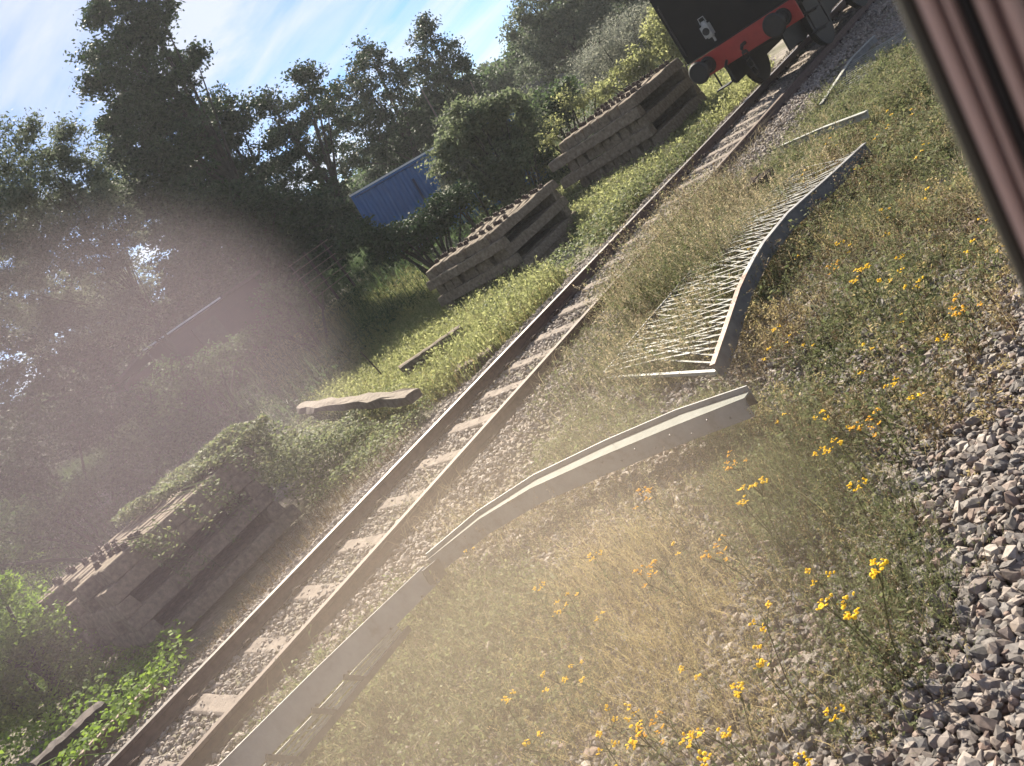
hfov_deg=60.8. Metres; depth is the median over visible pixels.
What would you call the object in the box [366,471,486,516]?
concrete sleeper
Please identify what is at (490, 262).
concrete sleeper
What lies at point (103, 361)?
tree
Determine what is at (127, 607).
concrete sleeper
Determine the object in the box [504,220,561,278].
concrete sleeper
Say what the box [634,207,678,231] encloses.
concrete sleeper
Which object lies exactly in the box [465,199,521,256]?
concrete sleeper
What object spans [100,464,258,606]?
concrete sleeper
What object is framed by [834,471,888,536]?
ragwort plant
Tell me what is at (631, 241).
concrete sleeper
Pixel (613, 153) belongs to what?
concrete sleeper
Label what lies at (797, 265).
ragwort plant
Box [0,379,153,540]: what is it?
shrub
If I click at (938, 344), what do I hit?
ragwort plant
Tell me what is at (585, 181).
concrete sleeper
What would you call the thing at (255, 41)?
sky
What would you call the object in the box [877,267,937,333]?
ragwort plant
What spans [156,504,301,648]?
concrete sleeper
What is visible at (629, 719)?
ragwort plant
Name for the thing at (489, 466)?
ballast
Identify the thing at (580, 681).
ragwort plant
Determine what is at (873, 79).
weeds
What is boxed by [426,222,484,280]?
concrete sleeper
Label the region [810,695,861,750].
ragwort plant
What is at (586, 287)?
concrete sleeper
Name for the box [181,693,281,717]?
concrete sleeper
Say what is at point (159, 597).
concrete sleeper
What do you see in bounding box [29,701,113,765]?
timber beam
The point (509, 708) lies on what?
ragwort plant
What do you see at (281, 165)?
tree
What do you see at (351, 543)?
concrete sleeper
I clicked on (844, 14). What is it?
concrete sleeper
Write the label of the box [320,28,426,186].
tree
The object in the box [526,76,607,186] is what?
shrub
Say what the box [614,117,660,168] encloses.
concrete sleeper
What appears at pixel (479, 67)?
tree
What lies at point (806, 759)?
ragwort plant
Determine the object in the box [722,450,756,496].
ragwort plant
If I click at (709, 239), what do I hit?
green grass
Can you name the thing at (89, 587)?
concrete sleeper
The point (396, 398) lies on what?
timber beam
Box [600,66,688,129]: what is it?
concrete sleeper
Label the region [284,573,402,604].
concrete sleeper
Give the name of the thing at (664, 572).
ragwort plant
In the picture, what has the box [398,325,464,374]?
timber beam
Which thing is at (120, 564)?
concrete sleeper
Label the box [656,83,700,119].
concrete sleeper
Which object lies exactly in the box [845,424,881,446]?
ragwort plant
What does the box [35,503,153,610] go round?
concrete sleeper
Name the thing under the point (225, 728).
rail
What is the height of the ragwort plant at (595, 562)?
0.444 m
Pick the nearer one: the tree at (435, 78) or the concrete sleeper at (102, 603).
the concrete sleeper at (102, 603)
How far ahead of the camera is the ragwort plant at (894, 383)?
4.74 m
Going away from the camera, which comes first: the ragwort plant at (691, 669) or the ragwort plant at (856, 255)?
the ragwort plant at (691, 669)
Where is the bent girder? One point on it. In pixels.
(269, 734)
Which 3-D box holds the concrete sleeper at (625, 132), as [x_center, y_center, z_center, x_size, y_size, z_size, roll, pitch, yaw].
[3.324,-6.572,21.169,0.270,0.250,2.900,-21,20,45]
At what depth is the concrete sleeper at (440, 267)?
18.65 m
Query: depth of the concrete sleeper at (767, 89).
18.22 m
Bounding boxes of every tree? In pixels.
[0,107,223,416]
[0,203,231,449]
[62,0,319,311]
[107,166,366,372]
[153,79,317,287]
[237,58,362,245]
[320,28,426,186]
[388,9,489,154]
[472,50,526,88]
[495,0,650,98]
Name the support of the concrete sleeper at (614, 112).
on the concrete sleeper at (681, 73)
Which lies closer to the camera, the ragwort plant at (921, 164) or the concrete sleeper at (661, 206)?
the ragwort plant at (921, 164)
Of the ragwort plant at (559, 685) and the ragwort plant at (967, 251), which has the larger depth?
the ragwort plant at (967, 251)
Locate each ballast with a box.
[91,0,906,765]
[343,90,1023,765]
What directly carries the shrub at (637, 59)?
on the ground at (206, 623)
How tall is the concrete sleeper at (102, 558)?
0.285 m
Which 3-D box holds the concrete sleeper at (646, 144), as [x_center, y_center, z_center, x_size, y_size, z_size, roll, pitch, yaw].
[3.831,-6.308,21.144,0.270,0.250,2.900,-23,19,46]
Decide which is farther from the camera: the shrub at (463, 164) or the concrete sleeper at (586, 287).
the shrub at (463, 164)
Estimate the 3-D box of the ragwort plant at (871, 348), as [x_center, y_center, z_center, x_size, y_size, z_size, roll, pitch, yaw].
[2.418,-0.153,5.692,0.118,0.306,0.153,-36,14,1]
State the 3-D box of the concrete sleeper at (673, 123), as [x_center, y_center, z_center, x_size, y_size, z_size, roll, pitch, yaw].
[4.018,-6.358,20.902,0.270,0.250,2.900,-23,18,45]
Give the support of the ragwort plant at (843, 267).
on the ground at (206, 623)
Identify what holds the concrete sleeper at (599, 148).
on the concrete sleeper at (694, 89)
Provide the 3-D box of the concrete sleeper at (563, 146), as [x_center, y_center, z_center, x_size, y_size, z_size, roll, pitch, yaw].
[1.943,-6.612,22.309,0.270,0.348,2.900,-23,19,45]
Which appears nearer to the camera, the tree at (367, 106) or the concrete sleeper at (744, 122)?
the concrete sleeper at (744, 122)
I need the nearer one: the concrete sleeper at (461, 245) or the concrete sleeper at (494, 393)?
the concrete sleeper at (494, 393)
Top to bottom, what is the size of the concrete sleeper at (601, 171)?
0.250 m
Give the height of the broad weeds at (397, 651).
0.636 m
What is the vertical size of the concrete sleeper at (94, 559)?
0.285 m
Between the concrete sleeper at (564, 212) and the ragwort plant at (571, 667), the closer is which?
the ragwort plant at (571, 667)
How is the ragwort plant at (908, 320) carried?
on the ground at (206, 623)
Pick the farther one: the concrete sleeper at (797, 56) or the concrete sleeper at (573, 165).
the concrete sleeper at (573, 165)
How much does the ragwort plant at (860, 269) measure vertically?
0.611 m
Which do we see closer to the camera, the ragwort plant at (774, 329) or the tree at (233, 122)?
the ragwort plant at (774, 329)
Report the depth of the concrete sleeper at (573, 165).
21.41 m
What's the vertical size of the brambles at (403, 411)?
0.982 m
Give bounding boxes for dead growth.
[185,415,429,669]
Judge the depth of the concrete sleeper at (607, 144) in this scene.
20.67 m
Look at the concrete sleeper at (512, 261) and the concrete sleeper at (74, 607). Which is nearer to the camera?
the concrete sleeper at (74, 607)
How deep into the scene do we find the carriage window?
0.30 m
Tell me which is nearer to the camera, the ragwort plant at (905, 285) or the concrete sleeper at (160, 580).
the ragwort plant at (905, 285)
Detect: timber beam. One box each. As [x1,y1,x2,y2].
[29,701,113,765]
[296,388,422,413]
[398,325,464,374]
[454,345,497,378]
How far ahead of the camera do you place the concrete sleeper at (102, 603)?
10.65 m
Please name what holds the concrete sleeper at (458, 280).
on the concrete sleeper at (564, 212)
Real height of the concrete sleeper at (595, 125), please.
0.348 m
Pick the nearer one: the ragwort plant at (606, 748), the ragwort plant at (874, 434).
the ragwort plant at (606, 748)
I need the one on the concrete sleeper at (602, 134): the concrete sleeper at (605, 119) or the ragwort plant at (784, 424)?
the concrete sleeper at (605, 119)
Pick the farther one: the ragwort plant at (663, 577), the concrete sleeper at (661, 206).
the concrete sleeper at (661, 206)
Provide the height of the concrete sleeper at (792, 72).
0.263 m
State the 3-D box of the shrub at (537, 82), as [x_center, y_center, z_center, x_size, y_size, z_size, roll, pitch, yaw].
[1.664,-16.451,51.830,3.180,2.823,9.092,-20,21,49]
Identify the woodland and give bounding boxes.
[0,0,667,522]
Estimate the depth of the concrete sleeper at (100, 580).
10.94 m
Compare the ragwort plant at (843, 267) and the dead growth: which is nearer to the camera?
the ragwort plant at (843, 267)
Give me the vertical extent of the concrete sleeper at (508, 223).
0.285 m
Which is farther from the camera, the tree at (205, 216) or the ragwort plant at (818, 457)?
the tree at (205, 216)
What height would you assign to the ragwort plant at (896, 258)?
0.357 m
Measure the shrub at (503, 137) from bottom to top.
4.272 m
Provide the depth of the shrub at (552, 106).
26.87 m
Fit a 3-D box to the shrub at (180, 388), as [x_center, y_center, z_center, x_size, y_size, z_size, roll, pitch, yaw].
[-8.078,0.265,22.241,3.428,2.588,4.015,-21,20,47]
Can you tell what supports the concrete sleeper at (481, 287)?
on the concrete sleeper
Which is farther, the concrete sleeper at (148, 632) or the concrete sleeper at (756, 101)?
the concrete sleeper at (756, 101)
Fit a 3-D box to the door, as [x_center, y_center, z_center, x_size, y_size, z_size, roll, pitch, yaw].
[-8.373,-0.892,25.690,0.055,2.216,0.900,-22,19,44]
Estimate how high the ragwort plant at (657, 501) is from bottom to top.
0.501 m
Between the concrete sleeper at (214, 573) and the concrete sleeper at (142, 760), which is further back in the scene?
the concrete sleeper at (214, 573)
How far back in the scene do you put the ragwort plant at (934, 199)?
7.07 m
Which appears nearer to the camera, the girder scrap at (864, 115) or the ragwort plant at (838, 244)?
the ragwort plant at (838, 244)
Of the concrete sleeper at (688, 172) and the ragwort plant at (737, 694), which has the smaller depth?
the ragwort plant at (737, 694)
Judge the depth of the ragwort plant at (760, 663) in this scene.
3.52 m
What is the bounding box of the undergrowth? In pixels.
[0,48,697,644]
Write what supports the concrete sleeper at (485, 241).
on the concrete sleeper at (553, 197)
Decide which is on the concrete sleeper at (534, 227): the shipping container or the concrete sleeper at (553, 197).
the concrete sleeper at (553, 197)
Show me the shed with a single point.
(212, 321)
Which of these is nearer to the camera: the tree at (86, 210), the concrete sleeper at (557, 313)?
the concrete sleeper at (557, 313)
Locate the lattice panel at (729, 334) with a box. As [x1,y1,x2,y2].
[604,142,872,379]
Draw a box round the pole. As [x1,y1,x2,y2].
[418,83,441,126]
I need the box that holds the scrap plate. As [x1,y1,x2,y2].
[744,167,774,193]
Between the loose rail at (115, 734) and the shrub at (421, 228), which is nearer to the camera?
the loose rail at (115, 734)
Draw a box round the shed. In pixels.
[112,270,289,436]
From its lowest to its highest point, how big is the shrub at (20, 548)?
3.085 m
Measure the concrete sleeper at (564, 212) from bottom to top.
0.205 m
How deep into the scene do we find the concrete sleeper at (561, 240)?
18.08 m
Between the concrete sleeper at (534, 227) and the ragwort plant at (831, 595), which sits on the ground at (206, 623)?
the ragwort plant at (831, 595)
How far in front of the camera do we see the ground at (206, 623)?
10.73 m
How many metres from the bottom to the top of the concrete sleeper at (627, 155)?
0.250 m
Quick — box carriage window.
[895,0,1023,296]
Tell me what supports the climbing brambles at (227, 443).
on the ground at (206, 623)
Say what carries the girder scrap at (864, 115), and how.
on the ballast at (489, 466)
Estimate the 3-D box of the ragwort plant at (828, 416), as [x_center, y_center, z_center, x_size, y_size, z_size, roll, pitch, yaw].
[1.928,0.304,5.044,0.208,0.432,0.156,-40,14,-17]
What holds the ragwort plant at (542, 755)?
on the ground at (206, 623)
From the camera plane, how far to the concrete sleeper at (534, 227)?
17.86 m
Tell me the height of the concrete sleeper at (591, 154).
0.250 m
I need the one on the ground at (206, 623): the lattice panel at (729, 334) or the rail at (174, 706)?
the lattice panel at (729, 334)
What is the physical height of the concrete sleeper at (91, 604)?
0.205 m
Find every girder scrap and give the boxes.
[778,110,869,151]
[819,29,904,107]
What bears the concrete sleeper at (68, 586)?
on the concrete sleeper at (71, 598)
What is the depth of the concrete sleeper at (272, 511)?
12.12 m
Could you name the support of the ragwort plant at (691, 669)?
on the ground at (206, 623)
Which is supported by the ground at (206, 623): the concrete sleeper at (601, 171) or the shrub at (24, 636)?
the shrub at (24, 636)
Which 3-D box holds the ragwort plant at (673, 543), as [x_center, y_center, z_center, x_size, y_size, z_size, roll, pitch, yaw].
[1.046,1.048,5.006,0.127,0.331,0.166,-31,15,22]
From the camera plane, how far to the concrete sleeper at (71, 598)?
11.59 m
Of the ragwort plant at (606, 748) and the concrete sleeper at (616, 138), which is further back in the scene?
the concrete sleeper at (616, 138)
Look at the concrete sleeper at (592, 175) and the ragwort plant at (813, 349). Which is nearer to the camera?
the ragwort plant at (813, 349)
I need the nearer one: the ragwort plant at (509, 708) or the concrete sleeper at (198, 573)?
the ragwort plant at (509, 708)
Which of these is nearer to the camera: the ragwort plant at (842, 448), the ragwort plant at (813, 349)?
the ragwort plant at (842, 448)
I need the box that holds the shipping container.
[349,113,546,258]
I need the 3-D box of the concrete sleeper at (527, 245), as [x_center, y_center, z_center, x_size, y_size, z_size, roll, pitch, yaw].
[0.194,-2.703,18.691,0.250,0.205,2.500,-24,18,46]
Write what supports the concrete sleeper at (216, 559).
on the ground at (206, 623)
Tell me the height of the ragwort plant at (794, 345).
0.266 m
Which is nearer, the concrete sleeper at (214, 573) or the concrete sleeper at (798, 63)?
the concrete sleeper at (214, 573)
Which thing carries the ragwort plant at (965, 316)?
on the ground at (206, 623)
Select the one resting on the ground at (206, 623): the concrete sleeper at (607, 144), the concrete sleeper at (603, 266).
the concrete sleeper at (603, 266)
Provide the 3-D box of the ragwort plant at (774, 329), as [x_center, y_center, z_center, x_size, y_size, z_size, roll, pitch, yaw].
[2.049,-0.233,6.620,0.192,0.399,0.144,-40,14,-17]
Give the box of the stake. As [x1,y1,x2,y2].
[360,351,384,376]
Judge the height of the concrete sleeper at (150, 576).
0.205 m
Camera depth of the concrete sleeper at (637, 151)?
20.34 m
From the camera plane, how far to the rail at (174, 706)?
10.14 m
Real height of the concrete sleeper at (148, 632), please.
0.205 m
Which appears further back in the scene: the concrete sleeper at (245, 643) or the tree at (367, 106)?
the tree at (367, 106)
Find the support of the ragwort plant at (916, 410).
on the ground at (206, 623)
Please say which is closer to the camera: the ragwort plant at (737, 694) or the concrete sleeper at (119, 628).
the ragwort plant at (737, 694)
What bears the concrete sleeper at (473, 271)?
on the concrete sleeper at (512, 261)
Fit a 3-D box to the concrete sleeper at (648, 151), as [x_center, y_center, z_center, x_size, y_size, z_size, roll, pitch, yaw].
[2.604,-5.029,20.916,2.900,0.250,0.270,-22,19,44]
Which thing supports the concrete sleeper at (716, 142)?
on the ground at (206, 623)
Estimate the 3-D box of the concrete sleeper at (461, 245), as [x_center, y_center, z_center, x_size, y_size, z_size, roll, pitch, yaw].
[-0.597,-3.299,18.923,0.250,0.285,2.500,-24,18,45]
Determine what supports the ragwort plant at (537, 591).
on the ground at (206, 623)
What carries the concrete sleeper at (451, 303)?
on the concrete sleeper
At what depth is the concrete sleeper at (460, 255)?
17.94 m
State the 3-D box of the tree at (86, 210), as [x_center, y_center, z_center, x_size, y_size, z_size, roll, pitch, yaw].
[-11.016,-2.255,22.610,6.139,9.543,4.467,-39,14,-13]
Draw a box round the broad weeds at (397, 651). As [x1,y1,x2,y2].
[228,369,732,765]
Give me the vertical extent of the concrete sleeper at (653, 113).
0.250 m
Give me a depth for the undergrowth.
22.86 m
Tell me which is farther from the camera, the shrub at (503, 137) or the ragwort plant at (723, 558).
the shrub at (503, 137)
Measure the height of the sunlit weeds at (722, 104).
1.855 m
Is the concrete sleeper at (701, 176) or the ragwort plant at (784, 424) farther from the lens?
the concrete sleeper at (701, 176)
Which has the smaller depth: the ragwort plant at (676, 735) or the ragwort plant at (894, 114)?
the ragwort plant at (676, 735)
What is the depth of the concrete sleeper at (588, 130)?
20.81 m
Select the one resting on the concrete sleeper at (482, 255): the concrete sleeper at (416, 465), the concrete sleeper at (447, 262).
the concrete sleeper at (447, 262)
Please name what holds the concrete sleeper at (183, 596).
on the ground at (206, 623)
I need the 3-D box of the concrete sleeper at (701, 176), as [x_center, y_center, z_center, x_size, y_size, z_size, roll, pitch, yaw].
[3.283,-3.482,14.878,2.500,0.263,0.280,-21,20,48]
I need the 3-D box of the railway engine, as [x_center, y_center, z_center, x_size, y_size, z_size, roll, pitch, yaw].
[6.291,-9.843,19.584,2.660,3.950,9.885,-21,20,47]
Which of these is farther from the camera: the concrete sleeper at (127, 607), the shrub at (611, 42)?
the shrub at (611, 42)
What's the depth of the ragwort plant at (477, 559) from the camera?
6.95 m
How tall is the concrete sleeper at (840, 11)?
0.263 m
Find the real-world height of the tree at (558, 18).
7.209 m
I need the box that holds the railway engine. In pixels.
[649,0,867,92]
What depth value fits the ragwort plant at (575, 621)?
5.01 m
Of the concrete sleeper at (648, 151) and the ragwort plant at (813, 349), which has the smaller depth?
the ragwort plant at (813, 349)
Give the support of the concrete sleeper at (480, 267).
on the concrete sleeper at (512, 261)
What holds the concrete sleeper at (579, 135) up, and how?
on the concrete sleeper at (681, 73)
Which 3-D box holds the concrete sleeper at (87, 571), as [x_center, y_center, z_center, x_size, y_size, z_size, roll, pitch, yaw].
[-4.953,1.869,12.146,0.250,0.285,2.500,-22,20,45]
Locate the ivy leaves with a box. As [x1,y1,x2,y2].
[0,539,200,765]
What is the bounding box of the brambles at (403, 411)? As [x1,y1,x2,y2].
[247,119,714,515]
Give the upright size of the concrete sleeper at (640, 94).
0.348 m
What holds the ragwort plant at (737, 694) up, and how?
on the ground at (206, 623)
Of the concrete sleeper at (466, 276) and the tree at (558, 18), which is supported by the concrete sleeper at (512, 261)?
the concrete sleeper at (466, 276)
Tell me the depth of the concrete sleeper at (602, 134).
20.56 m
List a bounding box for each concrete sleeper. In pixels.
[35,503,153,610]
[37,502,157,613]
[58,595,141,635]
[62,491,174,595]
[66,595,75,603]
[66,597,85,616]
[71,489,179,586]
[73,478,201,602]
[77,529,198,646]
[77,620,164,655]
[78,467,210,583]
[78,491,181,580]
[78,593,99,612]
[93,450,238,586]
[94,583,111,608]
[96,509,228,640]
[99,447,256,583]
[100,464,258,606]
[106,505,238,635]
[119,530,248,661]
[121,487,275,632]
[128,512,221,595]
[128,755,174,765]
[133,523,267,659]
[138,484,275,601]
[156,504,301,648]
[156,528,254,622]
[167,533,239,603]
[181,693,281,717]
[217,480,264,512]
[236,631,347,655]
[240,501,285,532]
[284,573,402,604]
[326,519,446,559]
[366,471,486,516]
[405,431,522,475]
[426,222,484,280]
[426,236,510,290]
[435,216,492,273]
[436,283,447,295]
[438,253,522,305]
[439,391,550,439]
[443,208,505,268]
[445,279,455,291]
[447,298,458,309]
[450,203,513,264]
[452,274,464,286]
[454,204,514,262]
[462,226,514,280]
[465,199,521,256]
[468,220,524,277]
[469,361,577,407]
[472,194,529,252]
[476,214,534,273]
[478,235,535,290]
[479,189,538,248]
[482,209,542,270]
[486,230,544,287]
[489,180,558,241]
[493,205,549,262]
[496,226,551,282]
[497,323,611,377]
[499,196,568,260]
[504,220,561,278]
[513,211,580,275]
[515,190,560,225]
[520,223,575,274]
[523,304,627,349]
[534,206,571,235]
[548,104,645,172]
[548,277,637,322]
[559,104,603,153]
[560,124,657,188]
[566,97,617,147]
[568,158,579,171]
[572,270,622,297]
[574,140,668,200]
[575,93,619,142]
[576,152,589,166]
[580,175,591,187]
[583,87,632,137]
[586,147,597,159]
[589,171,598,181]
[591,81,640,132]
[592,249,641,275]
[594,105,642,154]
[596,165,610,179]
[599,76,645,127]
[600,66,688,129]
[603,99,651,150]
[605,160,616,172]
[609,69,659,120]
[610,92,662,145]
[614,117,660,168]
[614,226,660,253]
[618,66,660,114]
[619,89,667,140]
[623,110,671,163]
[625,58,683,109]
[629,83,676,133]
[630,106,678,158]
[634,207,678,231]
[637,75,693,128]
[641,99,689,150]
[651,91,706,146]
[652,158,752,212]
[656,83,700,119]
[669,142,765,195]
[683,125,780,179]
[697,115,786,164]
[714,96,802,145]
[724,83,813,135]
[740,69,829,119]
[749,56,839,108]
[760,50,832,97]
[771,34,856,85]
[782,23,868,73]
[794,15,873,61]
[805,10,867,48]
[831,8,856,21]
[836,6,850,16]
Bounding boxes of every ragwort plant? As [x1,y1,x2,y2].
[463,547,489,568]
[493,689,543,758]
[516,731,569,765]
[525,581,558,623]
[540,671,588,728]
[554,592,600,651]
[562,671,617,710]
[568,660,600,685]
[581,544,621,595]
[594,611,615,649]
[595,730,636,765]
[597,703,674,765]
[625,720,748,765]
[632,553,705,619]
[633,486,697,543]
[635,699,703,764]
[650,559,670,595]
[671,540,704,580]
[678,658,729,706]
[695,682,776,765]
[700,534,762,590]
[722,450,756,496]
[736,476,796,552]
[748,600,826,720]
[762,347,785,387]
[765,324,793,365]
[775,413,793,444]
[785,334,801,360]
[786,751,811,765]
[792,255,806,274]
[802,343,826,360]
[805,446,844,498]
[805,568,872,653]
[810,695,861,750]
[813,405,862,452]
[815,558,918,694]
[826,257,861,296]
[826,438,879,491]
[832,238,854,269]
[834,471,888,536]
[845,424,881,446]
[847,244,863,268]
[847,370,875,400]
[849,263,895,322]
[849,401,922,470]
[862,342,886,363]
[877,207,899,224]
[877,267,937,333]
[878,376,916,430]
[886,108,900,122]
[887,254,908,287]
[895,392,942,430]
[900,313,917,334]
[914,150,929,177]
[922,186,946,225]
[926,333,954,375]
[944,293,996,353]
[964,239,989,277]
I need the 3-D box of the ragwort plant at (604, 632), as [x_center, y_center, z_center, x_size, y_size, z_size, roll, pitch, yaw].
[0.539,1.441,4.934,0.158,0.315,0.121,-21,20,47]
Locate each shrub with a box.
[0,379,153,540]
[0,401,223,589]
[0,570,110,741]
[122,328,268,435]
[233,265,341,356]
[330,178,481,275]
[414,80,554,220]
[429,152,489,229]
[516,55,604,122]
[517,71,586,178]
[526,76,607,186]
[565,0,652,109]
[593,3,687,103]
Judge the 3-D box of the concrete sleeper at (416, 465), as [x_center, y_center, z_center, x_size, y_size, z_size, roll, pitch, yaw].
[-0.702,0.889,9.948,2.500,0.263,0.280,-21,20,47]
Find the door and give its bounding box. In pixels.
[191,315,259,388]
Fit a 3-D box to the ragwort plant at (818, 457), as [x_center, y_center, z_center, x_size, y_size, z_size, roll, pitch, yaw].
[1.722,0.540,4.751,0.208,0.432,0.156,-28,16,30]
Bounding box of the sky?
[0,0,552,403]
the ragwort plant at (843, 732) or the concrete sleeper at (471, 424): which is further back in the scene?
the concrete sleeper at (471, 424)
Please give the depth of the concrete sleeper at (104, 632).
11.59 m
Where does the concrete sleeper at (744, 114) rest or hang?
on the ground at (206, 623)
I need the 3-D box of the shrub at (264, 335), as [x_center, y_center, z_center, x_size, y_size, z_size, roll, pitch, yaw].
[-5.718,-1.895,23.967,2.124,2.670,4.331,-26,17,37]
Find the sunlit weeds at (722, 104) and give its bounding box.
[253,39,775,423]
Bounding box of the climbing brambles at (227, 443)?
[110,413,384,588]
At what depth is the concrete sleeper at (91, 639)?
11.34 m
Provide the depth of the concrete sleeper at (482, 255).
17.76 m
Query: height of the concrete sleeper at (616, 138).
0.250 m
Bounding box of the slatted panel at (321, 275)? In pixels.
[287,239,355,310]
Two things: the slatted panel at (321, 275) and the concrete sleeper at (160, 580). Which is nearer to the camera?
the concrete sleeper at (160, 580)
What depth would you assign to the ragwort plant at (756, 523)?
4.63 m
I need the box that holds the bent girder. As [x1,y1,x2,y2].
[218,385,757,765]
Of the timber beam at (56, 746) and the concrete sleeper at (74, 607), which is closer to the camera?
the timber beam at (56, 746)
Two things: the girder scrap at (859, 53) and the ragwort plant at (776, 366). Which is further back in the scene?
the girder scrap at (859, 53)
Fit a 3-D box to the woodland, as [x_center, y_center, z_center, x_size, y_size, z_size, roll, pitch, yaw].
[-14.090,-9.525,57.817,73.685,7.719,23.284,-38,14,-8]
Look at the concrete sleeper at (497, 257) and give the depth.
17.97 m
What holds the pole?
on the ground at (206, 623)
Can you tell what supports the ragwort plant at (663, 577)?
on the ground at (206, 623)
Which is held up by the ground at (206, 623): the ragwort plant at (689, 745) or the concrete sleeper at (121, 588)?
the ragwort plant at (689, 745)
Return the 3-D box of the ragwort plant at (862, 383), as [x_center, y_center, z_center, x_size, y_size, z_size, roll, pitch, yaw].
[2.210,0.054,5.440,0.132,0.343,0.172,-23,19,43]
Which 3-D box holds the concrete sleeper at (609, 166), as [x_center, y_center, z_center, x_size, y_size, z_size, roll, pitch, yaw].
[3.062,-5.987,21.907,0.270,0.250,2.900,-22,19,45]
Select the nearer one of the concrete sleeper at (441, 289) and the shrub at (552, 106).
the concrete sleeper at (441, 289)
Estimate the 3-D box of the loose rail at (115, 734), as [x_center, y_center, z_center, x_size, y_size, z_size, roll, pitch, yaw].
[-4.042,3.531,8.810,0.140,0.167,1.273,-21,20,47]
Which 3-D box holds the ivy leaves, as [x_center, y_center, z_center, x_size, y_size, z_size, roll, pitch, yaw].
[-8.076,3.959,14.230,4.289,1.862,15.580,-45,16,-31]
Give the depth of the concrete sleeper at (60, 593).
11.73 m
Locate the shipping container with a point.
(399, 192)
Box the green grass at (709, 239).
[235,33,1015,765]
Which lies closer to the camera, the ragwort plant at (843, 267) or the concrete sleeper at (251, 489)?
the ragwort plant at (843, 267)
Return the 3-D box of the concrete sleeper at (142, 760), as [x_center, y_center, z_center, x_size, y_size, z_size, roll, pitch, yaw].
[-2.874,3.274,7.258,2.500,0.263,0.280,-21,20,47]
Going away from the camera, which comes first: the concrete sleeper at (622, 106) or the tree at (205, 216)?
the concrete sleeper at (622, 106)
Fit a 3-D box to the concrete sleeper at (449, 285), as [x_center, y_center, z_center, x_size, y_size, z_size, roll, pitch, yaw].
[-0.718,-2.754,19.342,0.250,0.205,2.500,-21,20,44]
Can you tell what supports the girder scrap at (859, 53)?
on the ballast at (489, 466)
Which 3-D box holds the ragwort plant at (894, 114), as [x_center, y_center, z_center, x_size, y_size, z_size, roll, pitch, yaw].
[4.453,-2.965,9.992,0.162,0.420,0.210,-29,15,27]
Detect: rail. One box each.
[68,679,166,765]
[104,0,845,765]
[177,0,874,765]
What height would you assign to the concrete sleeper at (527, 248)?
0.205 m
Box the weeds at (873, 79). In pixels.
[221,31,1014,765]
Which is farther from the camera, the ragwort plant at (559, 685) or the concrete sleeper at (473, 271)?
the concrete sleeper at (473, 271)
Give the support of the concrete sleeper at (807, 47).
on the ground at (206, 623)
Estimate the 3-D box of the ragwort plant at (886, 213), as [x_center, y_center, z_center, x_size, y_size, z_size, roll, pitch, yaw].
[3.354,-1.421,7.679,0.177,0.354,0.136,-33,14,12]
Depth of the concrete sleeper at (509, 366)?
11.48 m
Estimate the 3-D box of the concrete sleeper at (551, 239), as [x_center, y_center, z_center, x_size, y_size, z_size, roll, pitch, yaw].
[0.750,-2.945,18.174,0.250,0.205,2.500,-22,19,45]
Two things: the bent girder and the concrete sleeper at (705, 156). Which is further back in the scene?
the concrete sleeper at (705, 156)
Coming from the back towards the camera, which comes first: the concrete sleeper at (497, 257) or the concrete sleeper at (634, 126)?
the concrete sleeper at (634, 126)
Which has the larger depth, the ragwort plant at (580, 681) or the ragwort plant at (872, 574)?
the ragwort plant at (580, 681)
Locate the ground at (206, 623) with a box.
[0,1,1020,765]
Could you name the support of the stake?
on the ground at (206, 623)
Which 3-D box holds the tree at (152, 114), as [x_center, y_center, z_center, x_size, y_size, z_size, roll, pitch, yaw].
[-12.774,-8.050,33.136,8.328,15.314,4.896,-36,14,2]
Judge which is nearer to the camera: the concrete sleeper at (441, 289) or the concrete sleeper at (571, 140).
the concrete sleeper at (441, 289)
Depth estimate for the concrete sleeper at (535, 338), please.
11.95 m

